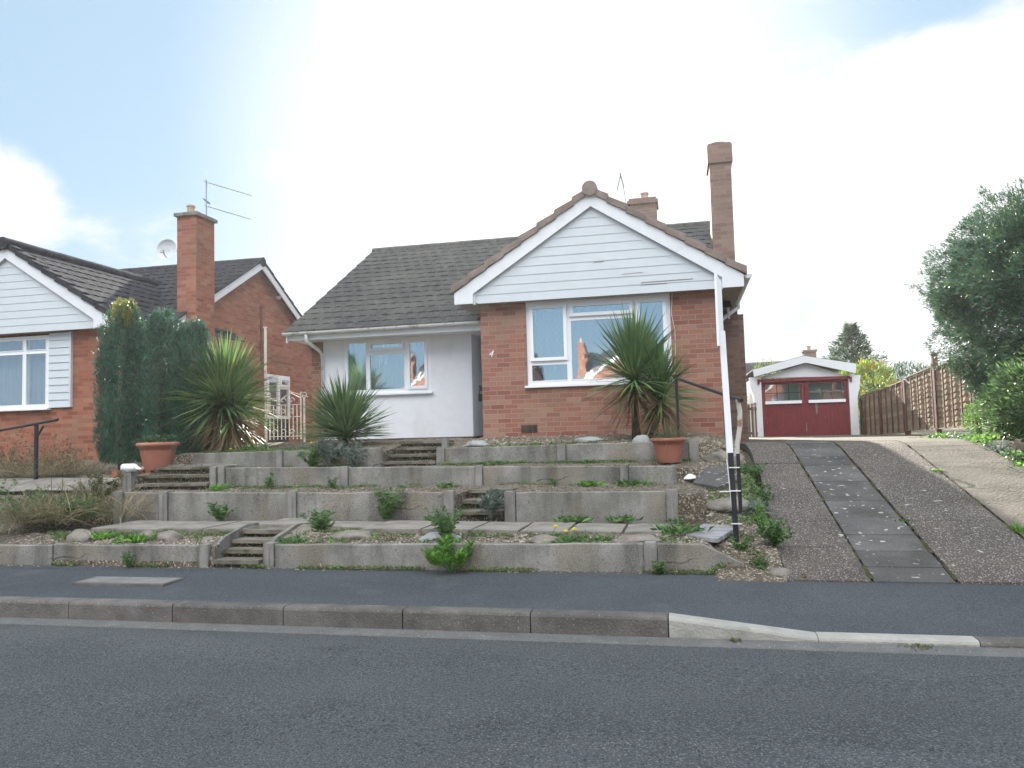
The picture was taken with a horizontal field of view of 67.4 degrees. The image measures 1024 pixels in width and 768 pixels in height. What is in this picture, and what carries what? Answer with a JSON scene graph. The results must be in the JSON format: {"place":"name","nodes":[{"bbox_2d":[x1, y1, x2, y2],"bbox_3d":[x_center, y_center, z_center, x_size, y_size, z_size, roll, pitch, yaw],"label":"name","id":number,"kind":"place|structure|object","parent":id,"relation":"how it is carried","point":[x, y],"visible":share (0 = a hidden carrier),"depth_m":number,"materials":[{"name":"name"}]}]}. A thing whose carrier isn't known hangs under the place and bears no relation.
{"place":"outdoors","nodes":[
{"label":"outdoors","id":0,"kind":"place"},
{"bbox_2d":[0,477,118,491],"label":"neighbour path","id":1,"kind":"structure","parent":0,"point":[23,484],"depth_m":10.85,"materials":[{"name":"concrete"}]},
{"bbox_2d":[0,418,58,479],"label":"handrail","id":2,"kind":"object","parent":1,"relation":"on","point":[37,431],"visible":0.86,"depth_m":11.21,"materials":[{"name":"black metal"}]},
{"bbox_2d":[0,624,1023,767],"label":"road","id":3,"kind":"structure","parent":0,"point":[86,697],"depth_m":3.91,"materials":[{"name":"asphalt"}]},
{"bbox_2d":[0,617,1023,657],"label":"road channel","id":4,"kind":"object","parent":3,"relation":"on","point":[831,646],"visible":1,"depth_m":5.07,"materials":[{"name":"concrete"}]},
{"bbox_2d":[418,735,1023,767],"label":"road patch","id":5,"kind":"object","parent":3,"relation":"on","point":[569,751],"visible":1,"depth_m":3.11,"materials":[{"name":"asphalt"}]},
{"bbox_2d":[0,565,1023,636],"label":"pavement","id":6,"kind":"structure","parent":0,"point":[957,609],"depth_m":5.74,"materials":[{"name":"asphalt"}]},
{"bbox_2d":[72,576,184,586],"bbox_3d":[-3.318,1.727,6.652,0.890,0.061,0.290,-2,-4,12],"label":"manhole cover","id":7,"kind":"object","parent":6,"relation":"on","point":[132,581],"visible":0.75,"depth_m":6.58,"materials":[{"name":"concrete"}]},
{"bbox_2d":[423,533,475,571],"bbox_3d":[-0.521,1.444,6.609,0.425,0.354,0.501,-2,-4,12],"label":"shrub","id":8,"kind":"object","parent":6,"relation":"on","point":[445,555],"visible":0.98,"depth_m":6.51,"materials":[{"name":"green plant"}]},
{"bbox_2d":[0,422,1023,657],"bbox_3d":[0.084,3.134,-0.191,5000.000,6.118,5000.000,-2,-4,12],"label":"ground","id":9,"kind":"structure","parent":0,"point":[692,501],"depth_m":8.57,"materials":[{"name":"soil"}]},
{"bbox_2d":[0,484,58,523],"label":"shrub","id":10,"kind":"object","parent":9,"relation":"on","point":[30,496],"visible":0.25,"depth_m":8.64,"materials":[{"name":"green plant"}]},
{"bbox_2d":[0,428,112,480],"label":"dry shrub","id":11,"kind":"object","parent":9,"relation":"on","point":[13,469],"visible":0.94,"depth_m":11.63,"materials":[{"name":"brown plant"}]},
{"bbox_2d":[57,493,99,523],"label":"shrub","id":12,"kind":"object","parent":9,"relation":"on","point":[87,502],"visible":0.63,"depth_m":8.55,"materials":[{"name":"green plant"}]},
{"bbox_2d":[66,529,91,542],"bbox_3d":[-4.359,1.560,7.767,0.345,0.187,0.222,-3,-4,27],"label":"rock","id":13,"kind":"object","parent":9,"relation":"on","point":[82,535],"visible":0.73,"depth_m":7.69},
{"bbox_2d":[0,473,171,535],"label":"grass clump","id":14,"kind":"object","parent":9,"relation":"on","point":[46,514],"visible":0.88,"depth_m":8.44,"materials":[{"name":"plant"}]},
{"bbox_2d":[67,469,127,499],"bbox_3d":[-5.030,1.247,9.381,0.613,0.436,0.493,-2,-4,12],"label":"shrub","id":15,"kind":"object","parent":9,"relation":"on","point":[101,480],"visible":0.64,"depth_m":9.36,"materials":[{"name":"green plant"}]},
{"bbox_2d":[0,543,213,568],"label":"retaining wall","id":16,"kind":"structure","parent":9,"relation":"on","point":[27,554],"depth_m":7.48,"materials":[{"name":"concrete"}]},
{"bbox_2d":[91,296,152,469],"bbox_3d":[-5.963,-0.003,11.889,0.896,2.750,0.885,-2,-4,12],"label":"conifer","id":17,"kind":"object","parent":9,"relation":"on","point":[124,317],"visible":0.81,"depth_m":11.67,"materials":[{"name":"green plant"}]},
{"bbox_2d":[122,471,137,490],"bbox_3d":[-5.068,1.335,10.179,0.140,0.345,0.146,-2,-4,12],"label":"concrete post","id":18,"kind":"object","parent":9,"relation":"on","point":[131,476],"visible":0.46,"depth_m":10.13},
{"bbox_2d":[111,532,154,542],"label":"weed","id":19,"kind":"object","parent":9,"relation":"on","point":[134,538],"visible":0.99,"depth_m":7.58,"materials":[{"name":"green plant"}]},
{"bbox_2d":[90,520,197,532],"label":"paving slab","id":20,"kind":"structure","parent":9,"relation":"on","point":[144,525],"depth_m":8.22,"materials":[{"name":"concrete"}]},
{"bbox_2d":[0,179,312,461],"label":"bungalow","id":21,"kind":"object","parent":9,"relation":"on","point":[54,306],"visible":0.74,"depth_m":14.88,"materials":[{"name":"red brick"}]},
{"bbox_2d":[0,335,50,411],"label":"window","id":22,"kind":"structure","parent":21,"relation":"in","point":[24,365],"depth_m":14.42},
{"bbox_2d":[267,419,288,442],"bbox_3d":[-6.102,1.339,20.014,0.044,0.830,1.050,-2,-4,12],"label":"side door panel","id":23,"kind":"structure","parent":21,"relation":"in","point":[287,422],"depth_m":20.06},
{"bbox_2d":[267,374,289,418],"bbox_3d":[-6.105,0.340,20.070,0.115,1.130,1.150,-2,-4,12],"label":"window","id":24,"kind":"structure","parent":21,"relation":"in","point":[279,378],"depth_m":20.11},
{"bbox_2d":[136,442,179,470],"bbox_3d":[-4.997,1.019,10.840,0.571,0.392,0.571,-2,-4,12],"label":"plant pot","id":25,"kind":"object","parent":9,"relation":"on","point":[154,455],"visible":0.86,"depth_m":10.65,"materials":[{"name":"ceramic"}]},
{"bbox_2d":[131,433,182,442],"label":"potted plant","id":26,"kind":"object","parent":25,"relation":"in","point":[157,438],"visible":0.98,"depth_m":10.82,"materials":[{"name":"green plant"}]},
{"bbox_2d":[126,306,194,459],"bbox_3d":[-5.436,0.030,11.953,0.985,2.526,0.978,-2,-4,12],"label":"conifer","id":27,"kind":"object","parent":9,"relation":"on","point":[159,330],"visible":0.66,"depth_m":11.71,"materials":[{"name":"green plant"}]},
{"bbox_2d":[157,530,182,541],"bbox_3d":[-3.398,1.530,7.619,0.282,0.167,0.185,-2,-4,15],"label":"rock","id":28,"kind":"object","parent":9,"relation":"on","point":[169,536],"visible":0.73,"depth_m":7.55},
{"bbox_2d":[135,465,234,490],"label":"steps","id":29,"kind":"structure","parent":9,"relation":"on","point":[189,477],"depth_m":10.25,"materials":[{"name":"concrete"}]},
{"bbox_2d":[164,317,218,455],"bbox_3d":[-4.965,0.110,11.977,0.860,2.343,0.867,1,-4,-35],"label":"conifer","id":30,"kind":"object","parent":9,"relation":"on","point":[188,334],"visible":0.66,"depth_m":11.72,"materials":[{"name":"green plant"}]},
{"bbox_2d":[157,521,239,532],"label":"paving slab","id":31,"kind":"structure","parent":9,"relation":"on","point":[194,526],"depth_m":8.04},
{"bbox_2d":[205,501,236,520],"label":"weed","id":32,"kind":"object","parent":31,"relation":"on","point":[218,513],"visible":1,"depth_m":8.47,"materials":[{"name":"green plant"}]},
{"bbox_2d":[147,322,293,452],"bbox_3d":[-4.537,0.090,12.063,2.371,2.107,2.303,-2,-4,12],"label":"cordyline","id":33,"kind":"object","parent":9,"relation":"on","point":[233,407],"visible":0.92,"depth_m":11.76,"materials":[{"name":"green plant"}]},
{"bbox_2d":[202,520,274,532],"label":"paving slab","id":34,"kind":"structure","parent":9,"relation":"on","point":[231,526],"depth_m":7.89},
{"bbox_2d":[263,326,267,442],"bbox_3d":[-4.727,0.043,14.742,0.060,2.300,0.060,-2,-4,12],"label":"pole","id":35,"kind":"object","parent":9,"relation":"on","point":[265,348],"visible":0.78,"depth_m":14.75,"materials":[{"name":"beige metal"}]},
{"bbox_2d":[212,522,341,567],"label":"steps","id":36,"kind":"structure","parent":9,"relation":"on","point":[237,547],"depth_m":7.43,"materials":[{"name":"concrete"}]},
{"bbox_2d":[113,490,456,523],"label":"retaining wall","id":37,"kind":"structure","parent":9,"relation":"on","point":[260,506],"depth_m":8.51,"materials":[{"name":"concrete"}]},
{"bbox_2d":[192,447,382,467],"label":"retaining wall","id":38,"kind":"structure","parent":9,"relation":"on","point":[278,458],"depth_m":10.95,"materials":[{"name":"concrete"}]},
{"bbox_2d":[269,391,307,441],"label":"iron gate","id":39,"kind":"structure","parent":9,"relation":"on","point":[293,416],"depth_m":14.63,"materials":[{"name":"metal"}]},
{"bbox_2d":[258,518,320,526],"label":"paving slab","id":40,"kind":"structure","parent":9,"relation":"on","point":[286,522],"depth_m":7.92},
{"bbox_2d":[276,534,308,543],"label":"weed","id":41,"kind":"object","parent":9,"relation":"on","point":[296,539],"visible":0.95,"depth_m":7.23,"materials":[{"name":"green plant"}]},
{"bbox_2d":[297,442,325,466],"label":"shrub","id":42,"kind":"object","parent":9,"relation":"on","point":[313,460],"visible":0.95,"depth_m":10.54,"materials":[{"name":"green plant"}]},
{"bbox_2d":[297,508,335,529],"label":"weed","id":43,"kind":"object","parent":9,"relation":"on","point":[323,522],"visible":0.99,"depth_m":7.57,"materials":[{"name":"green plant"}]},
{"bbox_2d":[316,437,342,466],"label":"shrub","id":44,"kind":"object","parent":9,"relation":"on","point":[328,452],"visible":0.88,"depth_m":10.56,"materials":[{"name":"plant"}]},
{"bbox_2d":[290,368,396,445],"bbox_3d":[-2.515,0.344,11.756,1.767,1.318,1.764,1,-4,-37],"label":"cordyline","id":45,"kind":"object","parent":9,"relation":"on","point":[347,410],"visible":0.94,"depth_m":11.51,"materials":[{"name":"green plant"}]},
{"bbox_2d":[329,530,374,540],"bbox_3d":[-1.517,1.457,7.280,0.464,0.140,0.253,-2,-3,2],"label":"rock","id":46,"kind":"object","parent":9,"relation":"on","point":[353,534],"visible":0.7,"depth_m":7.21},
{"bbox_2d":[333,439,371,466],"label":"shrub","id":47,"kind":"object","parent":9,"relation":"on","point":[353,456],"visible":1,"depth_m":10.35,"materials":[{"name":"plant"}]},
{"bbox_2d":[330,521,385,529],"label":"paving slab","id":48,"kind":"structure","parent":9,"relation":"on","point":[354,524],"depth_m":7.96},
{"bbox_2d":[370,484,406,519],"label":"weed","id":49,"kind":"object","parent":48,"relation":"on","point":[386,509],"visible":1,"depth_m":8.07,"materials":[{"name":"green plant"}]},
{"bbox_2d":[0,439,771,573],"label":"ground cover","id":50,"kind":"object","parent":9,"relation":"on","point":[407,534],"visible":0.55,"depth_m":7.70,"materials":[{"name":"green plant"}]},
{"bbox_2d":[361,520,435,533],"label":"paving slab","id":51,"kind":"structure","parent":9,"relation":"on","point":[404,526],"depth_m":7.49,"materials":[{"name":"concrete"}]},
{"bbox_2d":[0,432,809,577],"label":"leaf litter","id":52,"kind":"object","parent":9,"relation":"on","point":[521,486],"visible":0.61,"depth_m":7.74,"materials":[{"name":"brown plant"}]},
{"bbox_2d":[384,440,453,466],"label":"steps","id":53,"kind":"structure","parent":9,"relation":"on","point":[420,453],"depth_m":10.87,"materials":[{"name":"concrete"}]},
{"bbox_2d":[418,532,461,542],"bbox_3d":[-0.656,1.419,7.037,0.417,0.138,0.203,-2,-3,0],"label":"rock","id":54,"kind":"object","parent":9,"relation":"on","point":[430,535],"visible":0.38,"depth_m":6.99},
{"bbox_2d":[209,465,676,487],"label":"retaining wall","id":55,"kind":"structure","parent":9,"relation":"on","point":[480,475],"depth_m":9.27,"materials":[{"name":"concrete"}]},
{"bbox_2d":[424,504,464,537],"bbox_3d":[-0.606,1.251,6.957,0.373,0.335,0.288,-2,-4,12],"label":"shrub","id":56,"kind":"object","parent":9,"relation":"on","point":[445,525],"visible":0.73,"depth_m":6.93,"materials":[{"name":"green plant"}]},
{"bbox_2d":[421,521,488,533],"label":"paving slab","id":57,"kind":"structure","parent":9,"relation":"on","point":[464,527],"depth_m":7.40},
{"bbox_2d":[457,488,515,521],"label":"steps","id":58,"kind":"structure","parent":9,"relation":"on","point":[472,512],"depth_m":8.10,"materials":[{"name":"concrete"}]},
{"bbox_2d":[476,486,504,518],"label":"shrub","id":59,"kind":"object","parent":9,"relation":"on","point":[492,501],"visible":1,"depth_m":7.83,"materials":[{"name":"plant"}]},
{"bbox_2d":[472,521,531,534],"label":"paving slab","id":60,"kind":"structure","parent":9,"relation":"on","point":[494,527],"depth_m":7.31,"materials":[{"name":"concrete"}]},
{"bbox_2d":[263,541,745,577],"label":"retaining wall","id":61,"kind":"structure","parent":9,"relation":"on","point":[609,557],"depth_m":6.57,"materials":[{"name":"concrete"}]},
{"bbox_2d":[0,596,1023,647],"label":"kerb","id":62,"kind":"structure","parent":9,"relation":"on","point":[575,622],"depth_m":5.33,"materials":[{"name":"concrete"}]},
{"bbox_2d":[282,142,751,441],"bbox_3d":[0.675,-1.602,17.430,8.290,6.822,10.690,-2,-4,12],"label":"bungalow","id":63,"kind":"object","parent":9,"relation":"on","point":[493,337],"visible":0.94,"depth_m":12.30,"materials":[{"name":"brick"}]},
{"bbox_2d":[344,336,432,395],"bbox_3d":[-2.325,-0.329,14.294,1.790,1.070,0.160,-2,-4,12],"label":"window","id":64,"kind":"structure","parent":63,"relation":"in","point":[402,365],"depth_m":14.28,"materials":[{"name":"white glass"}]},
{"bbox_2d":[525,293,671,387],"bbox_3d":[1.346,-0.680,12.078,2.350,1.405,0.160,-2,-4,12],"label":"window","id":65,"kind":"structure","parent":63,"relation":"in","point":[559,333],"depth_m":12.15,"materials":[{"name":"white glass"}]},
{"bbox_2d":[528,534,559,543],"bbox_3d":[0.282,1.381,6.772,0.282,0.108,0.165,-2,-4,5],"label":"rock","id":66,"kind":"object","parent":9,"relation":"on","point":[537,539],"visible":0.67,"depth_m":6.73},
{"bbox_2d":[519,521,576,534],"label":"paving slab","id":67,"kind":"structure","parent":9,"relation":"on","point":[542,527],"depth_m":7.27,"materials":[{"name":"concrete"}]},
{"bbox_2d":[436,439,698,464],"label":"retaining wall","id":68,"kind":"structure","parent":9,"relation":"on","point":[640,451],"depth_m":10.06,"materials":[{"name":"concrete"}]},
{"bbox_2d":[541,527,599,543],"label":"weed","id":69,"kind":"object","parent":9,"relation":"on","point":[568,537],"visible":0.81,"depth_m":6.68,"materials":[{"name":"green plant"}]},
{"bbox_2d":[553,514,592,522],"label":"weed","id":70,"kind":"object","parent":9,"relation":"on","point":[566,519],"visible":1,"depth_m":7.64,"materials":[{"name":"green plant"}]},
{"bbox_2d":[504,489,678,523],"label":"retaining wall","id":71,"kind":"structure","parent":9,"relation":"on","point":[601,506],"depth_m":7.75,"materials":[{"name":"concrete"}]},
{"bbox_2d":[568,523,627,535],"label":"paving slab","id":72,"kind":"structure","parent":9,"relation":"on","point":[605,528],"depth_m":7.13,"materials":[{"name":"concrete"}]},
{"bbox_2d":[606,514,643,521],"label":"weed","id":73,"kind":"object","parent":72,"relation":"on","point":[619,518],"visible":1,"depth_m":7.56,"materials":[{"name":"green plant"}]},
{"bbox_2d":[603,478,654,485],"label":"weed","id":74,"kind":"object","parent":9,"relation":"on","point":[629,483],"visible":0.92,"depth_m":8.53,"materials":[{"name":"green plant"}]},
{"bbox_2d":[613,534,661,543],"bbox_3d":[1.071,1.347,6.581,0.433,0.114,0.171,-1,-3,-2],"label":"rock","id":75,"kind":"object","parent":9,"relation":"on","point":[636,538],"visible":0.58,"depth_m":6.54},
{"bbox_2d":[571,300,710,439],"bbox_3d":[1.833,-0.183,10.796,2.043,2.090,1.889,-2,-4,12],"label":"cordyline","id":76,"kind":"object","parent":9,"relation":"on","point":[634,348],"visible":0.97,"depth_m":10.63,"materials":[{"name":"green plant"}]},
{"bbox_2d":[624,523,679,534],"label":"paving slab","id":77,"kind":"structure","parent":9,"relation":"on","point":[637,528],"depth_m":7.08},
{"bbox_2d":[650,437,686,462],"bbox_3d":[1.906,0.803,9.329,0.439,0.301,0.439,-2,-4,12],"label":"plant pot","id":78,"kind":"object","parent":9,"relation":"on","point":[673,451],"visible":0.9,"depth_m":9.19,"materials":[{"name":"ceramic"}]},
{"bbox_2d":[631,416,704,454],"bbox_3d":[1.897,0.618,9.373,1.051,0.539,1.262,-2,-4,12],"label":"potted plant","id":79,"kind":"object","parent":78,"relation":"in","point":[670,435],"visible":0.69,"depth_m":9.28,"materials":[{"name":"green plant"}]},
{"bbox_2d":[647,521,715,535],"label":"weed","id":80,"kind":"object","parent":9,"relation":"on","point":[677,529],"visible":0.99,"depth_m":6.77,"materials":[{"name":"green plant"}]},
{"bbox_2d":[675,378,743,455],"bbox_3d":[2.055,0.283,8.295,0.085,0.900,2.959,-2,-3,1],"label":"handrail","id":81,"kind":"object","parent":9,"relation":"on","point":[739,424],"visible":0.91,"depth_m":7.06,"materials":[{"name":"black metal"}]},
{"bbox_2d":[686,523,732,542],"bbox_3d":[1.758,1.316,6.799,0.332,0.081,0.601,-4,-4,34],"label":"paving slab","id":82,"kind":"object","parent":9,"relation":"on","point":[716,533],"depth_m":6.70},
{"bbox_2d":[693,466,741,489],"bbox_3d":[2.275,1.040,8.539,0.520,0.041,1.050,-4,5,12],"label":"slate slab","id":83,"kind":"object","parent":9,"relation":"on","point":[714,477],"depth_m":8.42,"materials":[{"name":"stone"}]},
{"bbox_2d":[702,450,745,462],"bbox_3d":[2.624,0.930,9.525,0.420,0.221,0.427,2,-5,-41],"label":"rock","id":84,"kind":"object","parent":9,"relation":"on","point":[720,456],"visible":0.5,"depth_m":9.41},
{"bbox_2d":[705,497,749,512],"bbox_3d":[2.087,1.177,7.418,0.428,0.170,0.267,-3,-4,24],"label":"rock","id":85,"kind":"object","parent":9,"relation":"on","point":[715,505],"visible":0.72,"depth_m":7.36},
{"bbox_2d":[714,273,742,543],"bbox_3d":[1.913,0.238,6.875,0.185,2.400,0.503,-2,-4,12],"label":"post","id":86,"kind":"object","parent":9,"relation":"on","point":[721,340],"visible":0.96,"depth_m":6.70,"materials":[{"name":"white metal"}]},
{"bbox_2d":[727,537,751,551],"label":"weed","id":87,"kind":"object","parent":9,"relation":"on","point":[743,545],"visible":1,"depth_m":6.43,"materials":[{"name":"green plant"}]},
{"bbox_2d":[722,491,785,516],"bbox_3d":[2.303,1.133,7.367,0.675,0.270,0.690,-2,-4,12],"label":"weed","id":88,"kind":"object","parent":9,"relation":"on","point":[752,505],"visible":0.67,"depth_m":7.29,"materials":[{"name":"green plant"}]},
{"bbox_2d":[740,461,767,478],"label":"weed","id":89,"kind":"object","parent":9,"relation":"on","point":[756,473],"visible":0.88,"depth_m":8.65,"materials":[{"name":"green plant"}]},
{"bbox_2d":[748,554,771,568],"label":"weed","id":90,"kind":"object","parent":9,"relation":"on","point":[760,563],"visible":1,"depth_m":6.12,"materials":[{"name":"green plant"}]},
{"bbox_2d":[753,502,771,532],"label":"weed","id":91,"kind":"object","parent":9,"relation":"on","point":[762,516],"visible":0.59,"depth_m":6.74,"materials":[{"name":"green plant"}]},
{"bbox_2d":[752,516,794,545],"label":"weed","id":92,"kind":"object","parent":9,"relation":"on","point":[772,534],"visible":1,"depth_m":6.45,"materials":[{"name":"green plant"}]},
{"bbox_2d":[769,568,791,577],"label":"rock","id":93,"kind":"object","parent":9,"relation":"on","point":[780,571],"visible":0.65,"depth_m":5.99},
{"bbox_2d":[746,346,816,381],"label":"bungalow","id":94,"kind":"object","parent":9,"relation":"on","point":[807,352],"visible":0.06,"depth_m":40.36,"materials":[{"name":"red brick"}]},
{"bbox_2d":[820,321,902,430],"bbox_3d":[12.539,-0.147,28.152,4.197,4.392,4.033,0,-4,-28],"label":"conifer","id":95,"kind":"object","parent":9,"relation":"on","point":[855,340],"visible":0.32,"depth_m":27.87,"materials":[{"name":"green plant"}]},
{"bbox_2d":[834,353,898,432],"bbox_3d":[10.522,0.464,22.830,2.160,2.776,2.145,-2,-4,12],"label":"bush","id":96,"kind":"object","parent":9,"relation":"on","point":[871,380],"visible":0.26,"depth_m":22.52,"materials":[{"name":"yellow plant"}]},
{"bbox_2d":[867,360,933,429],"bbox_3d":[14.244,0.480,27.635,3.122,2.895,2.819,-2,-4,12],"label":"tree","id":97,"kind":"object","parent":9,"relation":"on","point":[903,373],"visible":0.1,"depth_m":27.45,"materials":[{"name":"green plant"}]},
{"bbox_2d":[859,352,981,434],"bbox_3d":[8.862,0.435,17.250,0.143,1.900,7.796,-2,-4,11],"label":"panel fence","id":98,"kind":"object","parent":9,"relation":"on","point":[937,399],"visible":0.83,"depth_m":16.31,"materials":[{"name":"brown wood"}]},
{"bbox_2d":[904,177,1023,432],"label":"tree","id":99,"kind":"object","parent":9,"relation":"on","point":[989,286],"visible":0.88,"depth_m":10.94,"materials":[{"name":"green plant"}]},
{"bbox_2d":[920,431,1023,468],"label":"ivy","id":100,"kind":"object","parent":9,"relation":"on","point":[984,441],"visible":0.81,"depth_m":9.24,"materials":[{"name":"green plant"}]},
{"bbox_2d":[959,399,1019,436],"bbox_3d":[6.534,0.518,10.402,0.848,0.727,1.318,-2,-4,12],"label":"rose bush","id":101,"kind":"object","parent":9,"relation":"on","point":[969,415],"visible":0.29,"depth_m":10.53,"materials":[{"name":"green plant"}]},
{"bbox_2d":[969,341,1023,442],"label":"shrub","id":102,"kind":"object","parent":9,"relation":"on","point":[1000,392],"visible":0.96,"depth_m":9.46,"materials":[{"name":"green plant"}]},
{"bbox_2d":[0,0,1023,404],"label":"sky","id":103,"kind":"structure","parent":0,"point":[861,133],"materials":[{"name":"white"}]},
{"bbox_2d":[746,355,859,436],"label":"garage","id":104,"kind":"structure","parent":0,"point":[821,401],"depth_m":20.88,"materials":[{"name":"white paint"}]},
{"bbox_2d":[761,381,806,436],"bbox_3d":[7.453,0.724,21.124,1.115,1.570,0.420,-2,-4,12],"label":"door","id":105,"kind":"structure","parent":104,"relation":"in","point":[784,414],"depth_m":20.98,"materials":[{"name":"red paint"}]},
{"bbox_2d":[804,379,850,435],"bbox_3d":[8.543,0.680,20.885,1.110,1.570,0.420,-2,-4,12],"label":"door","id":106,"kind":"structure","parent":104,"relation":"in","point":[832,417],"depth_m":20.74,"materials":[{"name":"red paint"}]},
{"bbox_2d":[740,435,1023,584],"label":"driveway","id":107,"kind":"structure","parent":0,"point":[966,537],"depth_m":7.29,"materials":[{"name":"gravel"}]},
{"bbox_2d":[747,403,757,436],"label":"wooden gate","id":108,"kind":"structure","parent":107,"relation":"on","point":[754,432],"depth_m":20.47,"materials":[{"name":"brown wood"}]},
{"bbox_2d":[749,482,775,502],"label":"weed","id":109,"kind":"object","parent":107,"relation":"on","point":[766,497],"visible":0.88,"depth_m":7.81,"materials":[{"name":"green plant"}]},
{"bbox_2d":[789,443,1014,579],"bbox_3d":[3.822,1.101,7.734,1.412,0.910,4.247,-2,-4,12],"label":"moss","id":110,"kind":"object","parent":107,"relation":"on","point":[869,574],"visible":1,"depth_m":7.09,"materials":[{"name":"plant"}]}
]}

